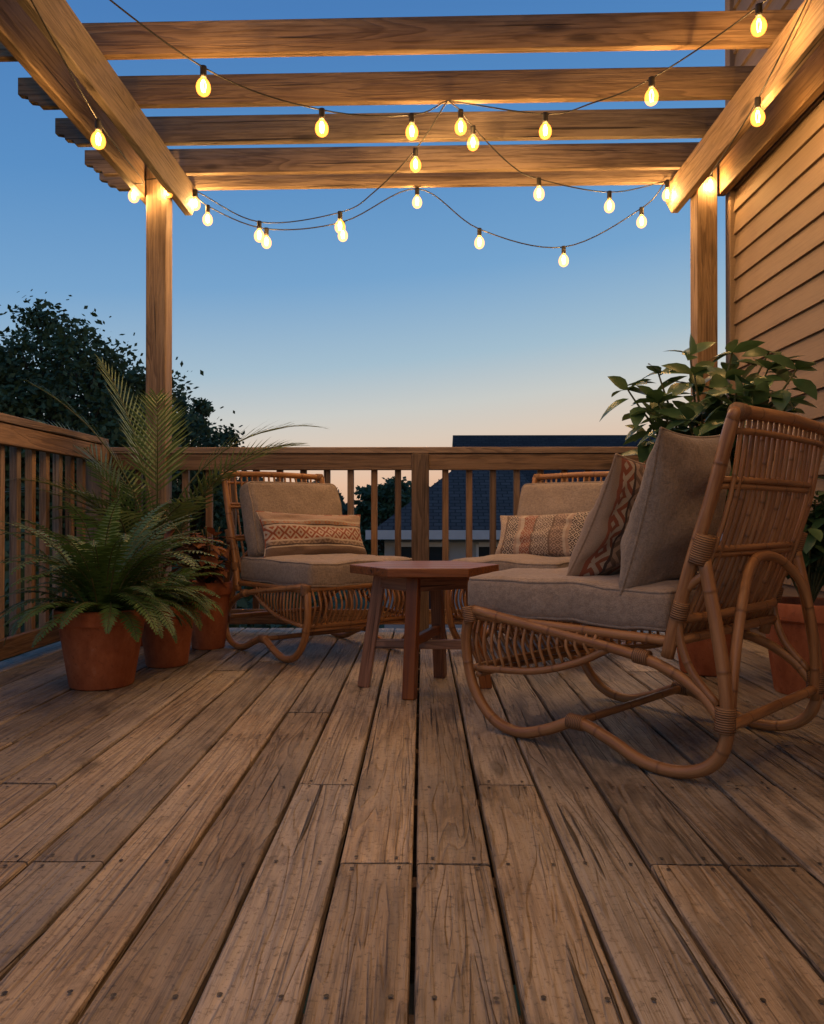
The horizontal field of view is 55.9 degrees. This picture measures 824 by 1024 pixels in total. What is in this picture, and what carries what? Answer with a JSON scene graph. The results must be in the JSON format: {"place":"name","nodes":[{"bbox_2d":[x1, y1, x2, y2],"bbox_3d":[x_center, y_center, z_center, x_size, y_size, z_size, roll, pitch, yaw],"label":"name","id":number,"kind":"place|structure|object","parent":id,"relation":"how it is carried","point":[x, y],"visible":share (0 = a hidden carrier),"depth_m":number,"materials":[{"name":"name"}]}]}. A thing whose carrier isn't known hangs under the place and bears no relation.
{"place":"outdoors","nodes":[
{"label":"outdoors","id":0,"kind":"place"},
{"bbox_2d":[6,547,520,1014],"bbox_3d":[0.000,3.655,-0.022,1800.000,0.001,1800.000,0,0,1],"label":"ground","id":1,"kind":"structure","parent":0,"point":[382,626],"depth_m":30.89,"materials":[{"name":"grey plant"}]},
{"bbox_2d":[0,289,234,567],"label":"tree","id":2,"kind":"object","parent":1,"relation":"on","point":[63,376],"visible":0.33,"depth_m":12.97,"materials":[{"name":"green plant"}]},
{"bbox_2d":[0,522,346,661],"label":"hedge","id":3,"kind":"object","parent":1,"relation":"on","point":[243,603],"visible":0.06,"depth_m":8.42,"materials":[{"name":"green plant"}]},
{"bbox_2d":[124,391,244,556],"bbox_3d":[-4.853,0.642,16.083,2.902,6.241,2.824,0,0,1],"label":"tree","id":4,"kind":"object","parent":1,"relation":"on","point":[219,508],"visible":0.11,"depth_m":15.77,"materials":[{"name":"green plant"}]},
{"bbox_2d":[217,478,249,565],"bbox_3d":[-8.031,1.165,34.154,7.089,5.437,4.853,0,0,20],"label":"tree","id":5,"kind":"object","parent":1,"relation":"on","point":[223,528],"visible":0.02,"depth_m":32.66,"materials":[{"name":"green plant"}]},
{"bbox_2d":[237,470,438,554],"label":"distant tree line","id":6,"kind":"object","parent":1,"relation":"on","point":[344,506],"visible":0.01,"depth_m":51.66,"materials":[{"name":"green plant"}]},
{"bbox_2d":[354,476,410,555],"bbox_3d":[-0.946,1.206,31.031,4.130,5.312,3.640,0,0,1],"label":"tree","id":7,"kind":"object","parent":1,"relation":"on","point":[386,500],"visible":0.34,"depth_m":30.36,"materials":[{"name":"green plant"}]},
{"bbox_2d":[384,539,499,630],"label":"walls","id":8,"kind":"structure","parent":1,"relation":"on","point":[457,548],"depth_m":15.49,"materials":[{"name":"grey"}]},
{"bbox_2d":[365,530,500,556],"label":"trim","id":9,"kind":"structure","parent":8,"relation":"attached to","point":[437,534],"depth_m":15.10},
{"bbox_2d":[401,547,496,608],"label":"windows","id":10,"kind":"structure","parent":8,"relation":"attached to","point":[435,553],"depth_m":15.48,"materials":[{"name":"glass"}]},
{"bbox_2d":[378,470,529,529],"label":"roof","id":11,"kind":"structure","parent":8,"relation":"on","point":[480,498],"depth_m":16.20,"materials":[{"name":"grey"}]},
{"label":"walls","id":12,"kind":"object","parent":1,"relation":"on","visible":0},
{"bbox_2d":[451,435,723,533],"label":"roof","id":13,"kind":"structure","parent":12,"relation":"on","point":[538,440],"depth_m":23.60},
{"bbox_2d":[725,0,735,575],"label":"corner board","id":14,"kind":"object","parent":12,"relation":"attached to","point":[730,214],"visible":0.09,"depth_m":4.39,"materials":[{"name":"brown wood"}]},
{"bbox_2d":[733,0,823,636],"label":"wall siding","id":15,"kind":"object","parent":12,"relation":"attached to","point":[779,245],"depth_m":3.77,"materials":[{"name":"brown wood"}]},
{"bbox_2d":[0,0,725,506],"label":"sky","id":16,"kind":"structure","parent":0,"point":[400,330],"materials":[{"name":"blue"}]},
{"bbox_2d":[0,628,823,1023],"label":"deck","id":17,"kind":"structure","parent":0,"point":[252,834],"depth_m":1.53,"materials":[{"name":"brown wood"}]},
{"bbox_2d":[0,413,109,660],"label":"wooden railing","id":18,"kind":"object","parent":17,"relation":"on","point":[30,437],"visible":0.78,"depth_m":3.65,"materials":[{"name":"brown wood"}]},
{"bbox_2d":[0,497,226,690],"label":"potted fern","id":19,"kind":"object","parent":17,"relation":"on","point":[99,624],"visible":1,"depth_m":2.92,"materials":[{"name":"green plant"}]},
{"bbox_2d":[5,358,328,645],"bbox_3d":[-1.303,-0.076,3.869,1.654,1.509,1.087,0,0,16],"label":"potted palm","id":20,"kind":"object","parent":17,"relation":"on","point":[127,519],"visible":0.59,"depth_m":3.86,"materials":[{"name":"plant"}]},
{"bbox_2d":[135,566,223,667],"bbox_3d":[-1.054,0.457,3.469,0.470,0.438,0.554,0,0,1],"label":"potted fern","id":21,"kind":"object","parent":17,"relation":"on","point":[165,651],"visible":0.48,"depth_m":3.36,"materials":[{"name":"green plant"}]},
{"bbox_2d":[160,523,235,649],"bbox_3d":[-1.028,0.364,3.776,0.351,0.626,0.464,0,0,1],"label":"potted coleus","id":22,"kind":"object","parent":17,"relation":"on","point":[211,635],"visible":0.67,"depth_m":3.80,"materials":[{"name":"ceramic"}]},
{"bbox_2d":[220,470,411,662],"bbox_3d":[-0.478,0.230,3.838,0.637,0.896,0.876,0,0,-39],"label":"rattan chair","id":23,"kind":"object","parent":17,"relation":"on","point":[306,576],"visible":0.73,"depth_m":3.73,"materials":[{"name":"beige fabric"}]},
{"bbox_2d":[256,511,366,557],"bbox_3d":[-0.485,0.122,3.895,0.613,0.258,0.150,3,-24,-38],"label":"throw pillow","id":24,"kind":"object","parent":23,"relation":"on","point":[293,534],"visible":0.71,"depth_m":3.83,"materials":[{"name":"beige fabric"}]},
{"bbox_2d":[110,447,647,631],"bbox_3d":[0.008,0.167,4.468,3.540,1.070,0.142,0,0,1],"label":"wooden railing","id":25,"kind":"object","parent":17,"relation":"on","point":[419,462],"visible":0.33,"depth_m":4.41,"materials":[{"name":"brown wood"}]},
{"bbox_2d":[0,0,823,576],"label":"pergola","id":26,"kind":"object","parent":17,"relation":"on","point":[788,96],"visible":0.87,"depth_m":3.82,"materials":[{"name":"brown wood"}]},
{"bbox_2d":[30,0,166,199],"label":"string lights","id":27,"kind":"object","parent":26,"relation":"hanging from","point":[99,127],"visible":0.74,"depth_m":3.27},
{"bbox_2d":[109,0,447,136],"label":"string lights","id":28,"kind":"object","parent":26,"relation":"hanging from","point":[203,75],"visible":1,"depth_m":3.38},
{"bbox_2d":[193,101,447,238],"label":"string lights","id":29,"kind":"object","parent":26,"relation":"hanging from","point":[339,213],"visible":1,"depth_m":4.41},
{"bbox_2d":[197,179,666,263],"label":"string lights","id":30,"kind":"object","parent":26,"relation":"hanging from","point":[417,189],"visible":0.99,"depth_m":4.71},
{"bbox_2d":[448,101,669,209],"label":"string lights","id":31,"kind":"object","parent":26,"relation":"hanging from","point":[473,130],"visible":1,"depth_m":4.29},
{"bbox_2d":[448,0,766,135],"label":"string lights","id":32,"kind":"object","parent":26,"relation":"hanging from","point":[758,8],"visible":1,"depth_m":3.45},
{"bbox_2d":[708,0,807,188],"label":"string lights","id":33,"kind":"object","parent":26,"relation":"hanging from","point":[757,104],"visible":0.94,"depth_m":3.40},
{"bbox_2d":[350,561,498,699],"bbox_3d":[0.049,0.438,2.977,0.572,0.475,0.494,0,0,1],"label":"wooden side table","id":34,"kind":"object","parent":17,"relation":"on","point":[415,579],"visible":0.93,"depth_m":2.94,"materials":[{"name":"brown wood"}]},
{"bbox_2d":[445,471,636,659],"bbox_3d":[0.664,0.230,3.838,0.637,0.896,0.876,0,0,39],"label":"rattan chair","id":35,"kind":"object","parent":17,"relation":"on","point":[550,498],"visible":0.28,"depth_m":3.90,"materials":[{"name":"beige fabric"}]},
{"bbox_2d":[495,511,589,556],"bbox_3d":[0.674,0.123,3.897,0.584,0.258,0.163,-4,-25,38],"label":"throw pillow","id":36,"kind":"object","parent":35,"relation":"on","point":[554,535],"visible":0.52,"depth_m":3.85,"materials":[{"name":"beige fabric"}]},
{"bbox_2d":[461,402,823,778],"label":"rattan chair","id":37,"kind":"object","parent":17,"relation":"on","point":[717,601],"visible":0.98,"depth_m":2.10,"materials":[{"name":"beige fabric"}]},
{"bbox_2d":[566,453,645,575],"bbox_3d":[0.666,0.029,2.364,0.407,0.397,0.159,5,21,-40],"label":"throw pillow","id":38,"kind":"object","parent":37,"relation":"on","point":[596,550],"visible":0.41,"depth_m":2.25,"materials":[{"name":"beige fabric"}]},
{"bbox_2d":[619,427,730,594],"bbox_3d":[0.749,-0.007,2.186,0.189,0.457,0.477,21,16,40],"label":"throw pillow","id":39,"kind":"object","parent":37,"relation":"on","point":[659,530],"visible":0.73,"depth_m":2.04,"materials":[{"name":"grey fabric"}]},
{"bbox_2d":[599,334,816,676],"bbox_3d":[1.258,-0.041,3.268,0.877,1.432,0.724,0,0,1],"label":"potted rubber plant","id":40,"kind":"object","parent":17,"relation":"on","point":[716,402],"visible":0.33,"depth_m":3.19,"materials":[{"name":"green plant"}]},
{"bbox_2d":[753,477,823,698],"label":"potted shrub","id":41,"kind":"object","parent":17,"relation":"on","point":[787,678],"visible":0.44,"depth_m":2.81,"materials":[{"name":"ceramic"}]}
]}

